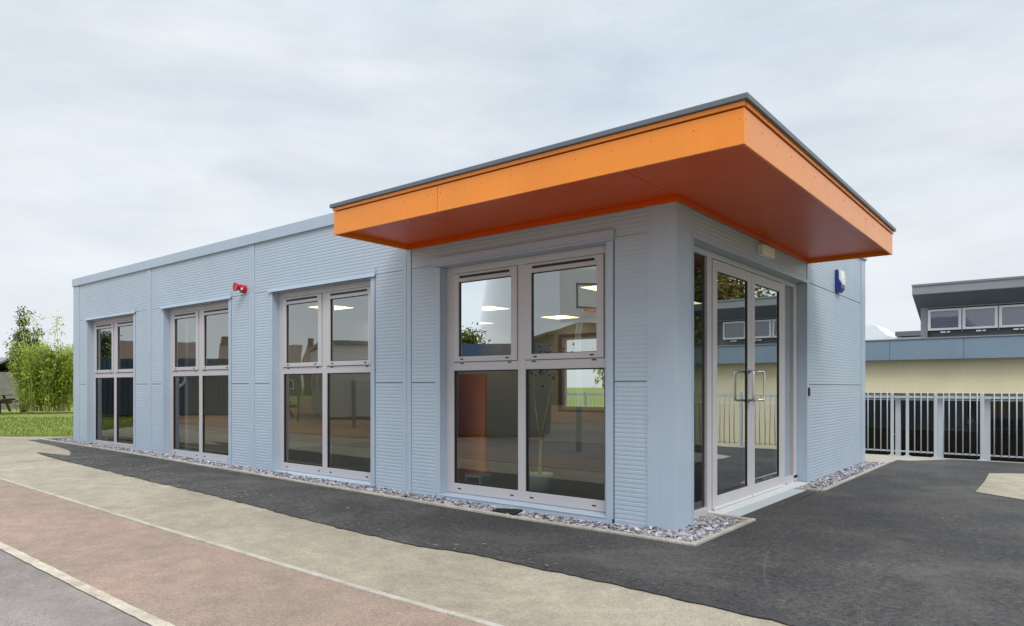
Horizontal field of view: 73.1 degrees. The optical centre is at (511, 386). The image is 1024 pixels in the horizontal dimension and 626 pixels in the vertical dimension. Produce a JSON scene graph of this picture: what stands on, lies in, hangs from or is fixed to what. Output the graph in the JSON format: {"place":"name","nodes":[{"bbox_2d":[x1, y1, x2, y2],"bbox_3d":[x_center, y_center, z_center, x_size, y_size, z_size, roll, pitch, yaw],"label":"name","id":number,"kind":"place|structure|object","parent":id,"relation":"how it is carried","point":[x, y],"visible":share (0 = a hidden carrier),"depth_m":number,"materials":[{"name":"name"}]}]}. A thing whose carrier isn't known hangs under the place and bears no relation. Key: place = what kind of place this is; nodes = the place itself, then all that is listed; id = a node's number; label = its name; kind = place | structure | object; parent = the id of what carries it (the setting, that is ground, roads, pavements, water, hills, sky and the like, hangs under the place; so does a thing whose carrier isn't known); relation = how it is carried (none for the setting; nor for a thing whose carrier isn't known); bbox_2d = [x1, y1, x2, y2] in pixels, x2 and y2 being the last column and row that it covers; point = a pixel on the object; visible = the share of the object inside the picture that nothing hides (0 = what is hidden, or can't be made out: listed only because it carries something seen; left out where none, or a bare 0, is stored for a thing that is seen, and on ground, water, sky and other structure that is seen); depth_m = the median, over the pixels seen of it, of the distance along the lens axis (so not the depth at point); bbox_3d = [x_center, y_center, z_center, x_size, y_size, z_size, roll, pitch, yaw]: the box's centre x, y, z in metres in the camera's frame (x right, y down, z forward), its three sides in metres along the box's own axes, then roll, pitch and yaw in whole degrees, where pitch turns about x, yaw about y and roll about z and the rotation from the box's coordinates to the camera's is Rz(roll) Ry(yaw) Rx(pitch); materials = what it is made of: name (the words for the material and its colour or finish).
{"place":"outdoors","nodes":[
{"label":"outdoors","id":0,"kind":"place"},
{"bbox_2d":[0,415,72,436],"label":"grass","id":1,"kind":"structure","parent":0,"point":[50,424],"depth_m":19.54,"materials":[{"name":"green plant"}]},
{"bbox_2d":[28,437,53,438],"bbox_3d":[-10.075,1.113,15.379,1.112,0.009,1.060,0,0,39],"label":"pale tarmac corner","id":2,"kind":"object","parent":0,"point":[40,437],"visible":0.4,"depth_m":15.14,"materials":[{"name":"beige asphalt"}]},
{"bbox_2d":[0,549,151,625],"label":"lilac tarmac","id":3,"kind":"structure","parent":0,"point":[31,595],"depth_m":3.99,"materials":[{"name":"asphalt"}]},
{"bbox_2d":[0,542,174,625],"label":"cream painted line","id":4,"kind":"object","parent":3,"relation":"on","point":[148,618],"visible":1,"depth_m":4.23,"materials":[{"name":"paint"}]},
{"bbox_2d":[0,480,484,625],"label":"reddish tarmac strip","id":5,"kind":"object","parent":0,"point":[175,579],"visible":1,"depth_m":4.56,"materials":[{"name":"asphalt"}]},
{"bbox_2d":[32,439,683,580],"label":"asphalt path","id":6,"kind":"structure","parent":0,"point":[605,555],"depth_m":6.38,"materials":[{"name":"grey asphalt"}]},
{"bbox_2d":[38,452,89,459],"bbox_3d":[-7.525,1.139,11.432,1.750,0.016,0.370,0,0,39],"label":"asphalt tongue","id":7,"kind":"object","parent":6,"relation":"on","point":[63,457],"visible":1,"depth_m":11.28,"materials":[{"name":"grey asphalt"}]},
{"bbox_2d":[0,412,976,597],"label":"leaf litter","id":8,"kind":"object","parent":6,"relation":"on","point":[175,484],"visible":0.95,"depth_m":9.12,"materials":[{"name":"plant"}]},
{"bbox_2d":[0,437,792,625],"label":"pale tarmac path","id":9,"kind":"structure","parent":0,"point":[501,592],"depth_m":5.00,"materials":[{"name":"beige asphalt"}]},
{"bbox_2d":[0,388,884,505],"bbox_3d":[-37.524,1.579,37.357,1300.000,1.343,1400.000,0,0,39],"label":"ground","id":10,"kind":"structure","parent":0,"point":[181,440],"depth_m":29.31,"materials":[{"name":"green plant"}]},
{"bbox_2d":[0,398,15,412],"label":"garden bench","id":11,"kind":"object","parent":10,"relation":"on","point":[5,400],"visible":1,"depth_m":28.25,"materials":[{"name":"black wood"}]},
{"bbox_2d":[0,478,16,483],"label":"edging stone","id":12,"kind":"object","parent":10,"relation":"on","point":[6,480],"visible":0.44,"depth_m":8.59,"materials":[{"name":"concrete"}]},
{"bbox_2d":[0,395,17,411],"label":"picnic table","id":13,"kind":"object","parent":10,"relation":"on","point":[7,404],"visible":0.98,"depth_m":30.20,"materials":[{"name":"brown wood"}]},
{"bbox_2d":[0,357,29,408],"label":"garden shed","id":14,"kind":"structure","parent":10,"relation":"on","point":[5,380],"depth_m":38.08,"materials":[{"name":"grey wood"}]},
{"bbox_2d":[4,306,44,411],"bbox_3d":[-22.917,-1.348,32.668,1.771,5.130,1.826,0,0,39],"label":"young tree","id":15,"kind":"object","parent":10,"relation":"on","point":[17,337],"visible":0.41,"depth_m":32.53,"materials":[{"name":"green plant"}]},
{"bbox_2d":[14,483,42,491],"bbox_3d":[-5.692,1.255,8.131,0.907,0.166,0.046,0,0,39],"label":"edging stone","id":16,"kind":"object","parent":10,"relation":"on","point":[29,487],"visible":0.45,"depth_m":8.09,"materials":[{"name":"concrete"}]},
{"bbox_2d":[3,309,72,411],"bbox_3d":[-20.932,-1.195,30.896,3.397,4.713,3.221,0,0,39],"label":"bamboo clump","id":17,"kind":"object","parent":10,"relation":"on","point":[45,384],"visible":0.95,"depth_m":30.30,"materials":[{"name":"green plant"}]},
{"bbox_2d":[40,491,72,500],"bbox_3d":[-4.979,1.267,7.558,0.907,0.167,0.046,0,0,39],"label":"edging stone","id":18,"kind":"object","parent":10,"relation":"on","point":[58,496],"visible":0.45,"depth_m":7.55,"materials":[{"name":"concrete"}]},
{"bbox_2d":[43,437,72,439],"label":"gravel kerb","id":19,"kind":"structure","parent":10,"relation":"on","point":[59,438],"depth_m":14.88,"materials":[{"name":"concrete"}]},
{"bbox_2d":[72,443,90,446],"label":"gravel kerb","id":20,"kind":"structure","parent":10,"relation":"on","point":[81,445],"depth_m":13.21,"materials":[{"name":"concrete"}]},
{"bbox_2d":[70,500,108,511],"bbox_3d":[-4.269,1.278,6.981,0.907,0.168,0.046,0,0,39],"label":"edging stone","id":21,"kind":"object","parent":10,"relation":"on","point":[89,506],"visible":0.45,"depth_m":6.96,"materials":[{"name":"concrete"}]},
{"bbox_2d":[91,446,110,450],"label":"gravel kerb","id":22,"kind":"structure","parent":10,"relation":"on","point":[100,448],"depth_m":12.63,"materials":[{"name":"concrete"}]},
{"bbox_2d":[111,449,133,453],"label":"gravel kerb","id":23,"kind":"structure","parent":10,"relation":"on","point":[122,451],"depth_m":12.01,"materials":[{"name":"concrete"}]},
{"bbox_2d":[106,511,151,524],"bbox_3d":[-3.557,1.289,6.406,0.907,0.168,0.046,0,0,39],"label":"edging stone","id":24,"kind":"object","parent":10,"relation":"on","point":[129,518],"visible":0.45,"depth_m":6.37,"materials":[{"name":"concrete"}]},
{"bbox_2d":[133,453,157,457],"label":"gravel kerb","id":25,"kind":"structure","parent":10,"relation":"on","point":[145,455],"depth_m":11.45,"materials":[{"name":"concrete"}]},
{"bbox_2d":[158,457,187,462],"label":"gravel kerb","id":26,"kind":"structure","parent":10,"relation":"on","point":[172,459],"depth_m":10.88,"materials":[{"name":"concrete"}]},
{"bbox_2d":[149,524,203,540],"bbox_3d":[-2.843,1.301,5.834,0.907,0.167,0.046,0,0,39],"label":"edging stone","id":27,"kind":"object","parent":10,"relation":"on","point":[176,532],"visible":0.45,"depth_m":5.80,"materials":[{"name":"concrete"}]},
{"bbox_2d":[185,462,216,467],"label":"gravel kerb","id":28,"kind":"structure","parent":10,"relation":"on","point":[201,464],"depth_m":10.29,"materials":[{"name":"concrete"}]},
{"bbox_2d":[216,466,250,473],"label":"gravel kerb","id":29,"kind":"structure","parent":10,"relation":"on","point":[236,470],"depth_m":9.73,"materials":[{"name":"concrete"}]},
{"bbox_2d":[201,539,267,560],"bbox_3d":[-2.126,1.312,5.265,0.907,0.167,0.046,0,0,39],"label":"edging stone","id":30,"kind":"object","parent":10,"relation":"on","point":[235,550],"visible":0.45,"depth_m":5.23,"materials":[{"name":"concrete"}]},
{"bbox_2d":[250,472,290,479],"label":"gravel kerb","id":31,"kind":"structure","parent":10,"relation":"on","point":[266,475],"depth_m":9.17,"materials":[{"name":"concrete"}]},
{"bbox_2d":[264,559,347,583],"bbox_3d":[-1.415,1.320,4.689,0.907,0.159,0.046,0,0,39],"label":"edging stone","id":32,"kind":"object","parent":10,"relation":"on","point":[316,574],"visible":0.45,"depth_m":4.65,"materials":[{"name":"concrete"}]},
{"bbox_2d":[288,479,332,487],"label":"gravel kerb","id":33,"kind":"structure","parent":10,"relation":"on","point":[313,483],"depth_m":8.59,"materials":[{"name":"concrete"}]},
{"bbox_2d":[333,486,383,495],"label":"gravel kerb","id":34,"kind":"structure","parent":10,"relation":"on","point":[359,491],"depth_m":8.00,"materials":[{"name":"concrete"}]},
{"bbox_2d":[343,582,450,613],"bbox_3d":[-0.706,1.323,4.111,0.907,0.154,0.046,0,0,39],"label":"edging stone","id":35,"kind":"object","parent":10,"relation":"on","point":[406,600],"visible":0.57,"depth_m":4.07,"materials":[{"name":"concrete"}]},
{"bbox_2d":[383,494,441,505],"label":"gravel kerb","id":36,"kind":"structure","parent":10,"relation":"on","point":[411,499],"depth_m":7.43,"materials":[{"name":"concrete"}]},
{"bbox_2d":[447,611,503,625],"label":"edging stone","id":37,"kind":"object","parent":10,"relation":"on","point":[470,618],"visible":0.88,"depth_m":3.70,"materials":[{"name":"concrete"}]},
{"bbox_2d":[441,504,511,517],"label":"gravel kerb","id":38,"kind":"structure","parent":10,"relation":"on","point":[477,510],"depth_m":6.84,"materials":[{"name":"concrete"}]},
{"bbox_2d":[72,92,895,530],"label":"modular classroom","id":39,"kind":"structure","parent":10,"relation":"on","point":[722,346],"depth_m":7.93,"materials":[{"name":"metal"}]},
{"bbox_2d":[84,306,135,448],"bbox_3d":[-7.799,-0.075,13.528,2.355,2.810,0.218,0,0,39],"label":"window","id":40,"kind":"structure","parent":39,"relation":"in","point":[93,372],"depth_m":13.75,"materials":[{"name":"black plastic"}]},
{"bbox_2d":[160,290,231,464],"bbox_3d":[-5.170,-0.075,11.412,2.355,2.810,0.218,0,0,39],"label":"window","id":41,"kind":"structure","parent":39,"relation":"in","point":[170,370],"depth_m":11.54,"materials":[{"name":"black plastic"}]},
{"bbox_2d":[233,282,246,292],"bbox_3d":[-4.070,-1.477,10.325,0.138,0.153,0.160,0,0,39],"label":"alarm sounder","id":42,"kind":"object","parent":39,"relation":"attached to","point":[240,288],"visible":1,"depth_m":10.30,"materials":[{"name":"red plastic"}]},
{"bbox_2d":[267,266,375,486],"bbox_3d":[-2.541,-0.075,9.295,2.355,2.810,0.218,0,0,39],"label":"window","id":43,"kind":"structure","parent":39,"relation":"in","point":[280,301],"depth_m":9.35,"materials":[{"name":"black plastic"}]},
{"bbox_2d":[306,304,355,309],"bbox_3d":[-3.310,-1.459,12.642,0.640,0.022,0.640,0,0,39],"label":"ceiling light","id":44,"kind":"object","parent":39,"relation":"attached to","point":[338,307],"visible":0.63,"depth_m":12.63,"materials":[{"name":"white plastic"}]},
{"bbox_2d":[458,374,486,483],"bbox_3d":[-0.488,0.525,8.189,0.470,1.350,0.360,0,0,39],"label":"display board","id":45,"kind":"object","parent":39,"relation":"on","point":[472,423],"visible":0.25,"depth_m":8.14,"materials":[{"name":"metal"}]},
{"bbox_2d":[465,473,491,485],"bbox_3d":[-0.383,1.104,7.937,0.240,0.192,0.208,0,0,39],"label":"stool","id":46,"kind":"object","parent":39,"relation":"on","point":[484,479],"visible":0.73,"depth_m":7.92,"materials":[{"name":"blue plastic"}]},
{"bbox_2d":[432,229,614,525],"bbox_3d":[0.079,-0.062,7.179,2.350,2.785,0.229,0,0,39],"label":"window","id":47,"kind":"structure","parent":39,"relation":"in","point":[470,288],"depth_m":7.23,"materials":[{"name":"grey plastic"}]},
{"bbox_2d":[530,333,573,492],"bbox_3d":[0.373,0.311,7.560,0.699,1.779,0.485,0,0,39],"label":"potted tree","id":48,"kind":"object","parent":39,"relation":"on","point":[540,481],"visible":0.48,"depth_m":7.50,"materials":[{"name":"green plant"}]},
{"bbox_2d":[539,314,580,318],"bbox_3d":[1.006,-1.459,14.431,0.640,0.022,0.640,0,0,39],"label":"ceiling light","id":49,"kind":"object","parent":39,"relation":"attached to","point":[562,316],"visible":1,"depth_m":14.30,"materials":[{"name":"white plastic"}]},
{"bbox_2d":[562,335,603,409],"bbox_3d":[1.637,-0.300,14.880,1.300,1.600,0.090,0,0,39],"label":"window","id":50,"kind":"structure","parent":39,"relation":"in","point":[564,341],"depth_m":15.19,"materials":[{"name":"grey metal"}]},
{"bbox_2d":[578,284,595,290],"bbox_3d":[1.407,-1.459,10.129,0.640,0.022,0.640,0,0,39],"label":"ceiling light","id":51,"kind":"object","parent":39,"relation":"attached to","point":[591,287],"visible":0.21,"depth_m":10.08,"materials":[{"name":"white plastic"}]},
{"bbox_2d":[757,244,774,259],"bbox_3d":[2.832,-1.502,7.693,0.075,0.120,0.380,0,0,39],"label":"bulkhead light","id":52,"kind":"object","parent":39,"relation":"attached to","point":[766,251],"visible":1,"depth_m":7.61,"materials":[{"name":"white plastic"}]},
{"bbox_2d":[835,269,845,292],"bbox_3d":[4.826,-1.550,10.152,0.094,0.329,0.220,0,0,39],"label":"alarm box","id":53,"kind":"object","parent":39,"relation":"attached to","point":[840,281],"visible":1,"depth_m":10.08,"materials":[{"name":"blue plastic"}]},
{"bbox_2d":[510,515,592,529],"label":"gravel kerb","id":54,"kind":"structure","parent":10,"relation":"on","point":[552,522],"depth_m":6.28,"materials":[{"name":"concrete"}]},
{"bbox_2d":[593,369,603,388],"bbox_3d":[5.741,-0.714,32.090,4.331,3.903,3.827,0,0,39],"label":"garden shrub","id":55,"kind":"object","parent":10,"relation":"on","point":[601,373],"visible":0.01,"depth_m":32.24,"materials":[{"name":"green plant"}]},
{"bbox_2d":[592,528,697,545],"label":"gravel kerb","id":56,"kind":"structure","parent":10,"relation":"on","point":[646,537],"depth_m":5.68,"materials":[{"name":"concrete"}]},
{"bbox_2d":[717,514,749,519],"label":"gravel kerb","id":57,"kind":"structure","parent":10,"relation":"on","point":[732,517],"depth_m":6.55,"materials":[{"name":"concrete"}]},
{"bbox_2d":[795,487,819,494],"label":"gravel kerb","id":58,"kind":"structure","parent":10,"relation":"on","point":[813,489],"depth_m":8.35,"materials":[{"name":"concrete"}]},
{"bbox_2d":[865,276,1023,461],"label":"school building","id":59,"kind":"structure","parent":10,"relation":"on","point":[967,339],"depth_m":15.93,"materials":[{"name":"paint"}]},
{"bbox_2d":[865,393,894,454],"bbox_3d":[8.851,1.200,16.820,0.878,2.100,0.120,0,0,39],"label":"glazed door","id":60,"kind":"structure","parent":59,"relation":"in","point":[871,400],"depth_m":16.80,"materials":[{"name":"metal"}]},
{"bbox_2d":[895,393,933,456],"bbox_3d":[9.530,1.200,16.274,0.874,2.100,0.120,0,0,39],"label":"glazed door","id":61,"kind":"structure","parent":59,"relation":"in","point":[900,403],"depth_m":16.30,"materials":[{"name":"metal"}]},
{"bbox_2d":[938,393,979,459],"bbox_3d":[10.216,1.200,15.722,0.897,2.100,0.120,0,0,39],"label":"fence panel","id":62,"kind":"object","parent":59,"relation":"in","point":[940,400],"depth_m":15.76,"materials":[{"name":"metal"}]},
{"bbox_2d":[984,394,1023,461],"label":"fence panel","id":63,"kind":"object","parent":59,"relation":"in","point":[988,403],"depth_m":15.24,"materials":[{"name":"metal"}]},
{"bbox_3d":[2.566,0.695,16.115,0.110,1.170,0.100,0,0,39],"label":"railing post","id":64,"kind":"object","parent":10,"relation":"on","visible":0},
{"bbox_2d":[587,391,603,406],"bbox_3d":[2.166,0.640,16.399,0.920,1.090,0.032,0,0,39],"label":"railing","id":65,"kind":"object","parent":64,"relation":"attached to","point":[594,394],"visible":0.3,"depth_m":16.54,"materials":[{"name":"metal"}]},
{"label":"gravel bed soil","id":66,"kind":"structure","parent":10,"relation":"on","visible":0},
{"bbox_2d":[50,438,883,541],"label":"slate gravel","id":67,"kind":"structure","parent":66,"relation":"on","point":[700,527],"depth_m":7.61,"materials":[{"name":"grey gravel"}]},
{"bbox_2d":[491,508,521,514],"bbox_3d":[-0.066,1.245,6.897,0.300,0.034,0.170,-4,2,31],"label":"gully cover","id":68,"kind":"object","parent":67,"relation":"on","point":[508,511],"visible":0.83,"depth_m":6.86,"materials":[{"name":"black metal"}]},
{"bbox_2d":[0,0,1023,387],"label":"sky","id":69,"kind":"structure","parent":0,"point":[132,131],"materials":[{"name":"white"}]},
{"bbox_2d":[740,490,816,517],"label":"asphalt by doors","id":70,"kind":"structure","parent":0,"point":[768,508],"depth_m":7.34,"materials":[{"name":"grey asphalt"}]},
{"bbox_2d":[599,459,1023,625],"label":"asphalt forecourt","id":71,"kind":"structure","parent":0,"point":[877,547],"depth_m":5.00,"materials":[{"name":"grey asphalt"}]},
{"bbox_2d":[694,529,729,544],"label":"gravel kerb","id":72,"kind":"structure","parent":71,"relation":"on","point":[711,537],"depth_m":5.68,"materials":[{"name":"concrete"}]},
{"bbox_2d":[726,518,755,530],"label":"gravel kerb","id":73,"kind":"structure","parent":71,"relation":"on","point":[740,524],"depth_m":6.20,"materials":[{"name":"concrete"}]},
{"bbox_2d":[820,482,840,490],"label":"gravel kerb","id":74,"kind":"structure","parent":71,"relation":"on","point":[830,486],"depth_m":8.52,"materials":[{"name":"concrete"}]},
{"bbox_2d":[839,476,855,483],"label":"gravel kerb","id":75,"kind":"structure","parent":71,"relation":"on","point":[847,479],"depth_m":9.16,"materials":[{"name":"concrete"}]},
{"bbox_2d":[854,471,868,476],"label":"gravel kerb","id":76,"kind":"structure","parent":71,"relation":"on","point":[860,474],"depth_m":9.79,"materials":[{"name":"concrete"}]},
{"bbox_2d":[866,466,880,471],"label":"gravel kerb","id":77,"kind":"structure","parent":71,"relation":"on","point":[873,468],"depth_m":10.39,"materials":[{"name":"concrete"}]},
{"bbox_2d":[976,473,1023,499],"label":"pale tarmac patch","id":78,"kind":"object","parent":71,"relation":"on","point":[1011,485],"visible":1,"depth_m":8.71,"materials":[{"name":"beige asphalt"}]},
{"bbox_2d":[865,454,1023,462],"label":"concrete apron","id":79,"kind":"object","parent":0,"point":[877,458],"visible":0.21,"depth_m":12.07,"materials":[{"name":"beige concrete"}]},
{"bbox_2d":[567,391,583,405],"bbox_3d":[1.387,0.640,17.026,0.920,1.090,0.032,0,0,39],"label":"railing","id":80,"kind":"object","parent":79,"relation":"on","point":[573,394],"visible":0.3,"depth_m":16.91,"materials":[{"name":"metal"}]},
{"bbox_2d":[584,391,586,406],"bbox_3d":[1.788,0.695,16.742,0.110,1.170,0.100,0,0,39],"label":"railing post","id":81,"kind":"object","parent":79,"relation":"on","point":[585,398],"visible":0.4,"depth_m":16.72,"materials":[{"name":"metal"}]},
{"bbox_2d":[888,393,895,455],"bbox_3d":[6.934,0.695,12.600,0.105,1.170,0.100,0,0,39],"label":"railing post","id":82,"kind":"object","parent":79,"relation":"on","point":[891,424],"visible":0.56,"depth_m":12.58,"materials":[{"name":"metal"}]},
{"bbox_2d":[904,393,910,456],"bbox_3d":[7.124,0.695,12.447,0.105,1.170,0.100,0,0,39],"label":"railing post","id":83,"kind":"object","parent":79,"relation":"on","point":[907,425],"visible":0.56,"depth_m":12.42,"materials":[{"name":"metal"}]},
{"bbox_2d":[894,396,905,451],"bbox_3d":[7.020,0.670,12.505,0.185,1.010,0.012,0,0,39],"label":"railing","id":84,"kind":"object","parent":83,"relation":"attached to","point":[900,397],"visible":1,"depth_m":12.49,"materials":[{"name":"metal"}]},
{"bbox_2d":[909,392,932,453],"bbox_3d":[7.272,0.640,12.289,0.380,1.090,0.032,0,0,39],"label":"railing","id":85,"kind":"object","parent":83,"relation":"attached to","point":[920,397],"visible":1,"depth_m":12.28,"materials":[{"name":"metal"}]},
{"bbox_2d":[932,393,939,457],"bbox_3d":[7.465,0.695,12.172,0.110,1.170,0.100,0,0,39],"label":"railing post","id":86,"kind":"object","parent":79,"relation":"on","point":[935,425],"visible":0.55,"depth_m":12.15,"materials":[{"name":"metal"}]},
{"bbox_2d":[978,393,986,460],"bbox_3d":[7.995,0.695,11.746,0.115,1.170,0.100,0,0,39],"label":"railing post","id":87,"kind":"object","parent":79,"relation":"on","point":[981,427],"visible":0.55,"depth_m":11.72,"materials":[{"name":"metal"}]},
{"bbox_2d":[938,392,979,455],"bbox_3d":[7.711,0.640,11.936,0.615,1.090,0.032,0,0,39],"label":"railing","id":88,"kind":"object","parent":87,"relation":"attached to","point":[963,397],"visible":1,"depth_m":11.92,"materials":[{"name":"metal"}]},
{"bbox_2d":[984,392,1023,458],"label":"railing","id":89,"kind":"object","parent":87,"relation":"attached to","point":[1001,398],"visible":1,"depth_m":11.47,"materials":[{"name":"metal"}]},
{"bbox_3d":[6.462,0.695,12.980,0.110,1.170,0.100,0,0,39],"label":"railing post","id":90,"kind":"object","parent":79,"relation":"on","visible":0},
{"bbox_2d":[865,392,889,451],"bbox_3d":[6.671,0.640,12.773,0.565,1.090,0.032,0,0,39],"label":"railing","id":91,"kind":"object","parent":90,"relation":"attached to","point":[874,397],"visible":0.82,"depth_m":12.74,"materials":[{"name":"metal"}]}
]}

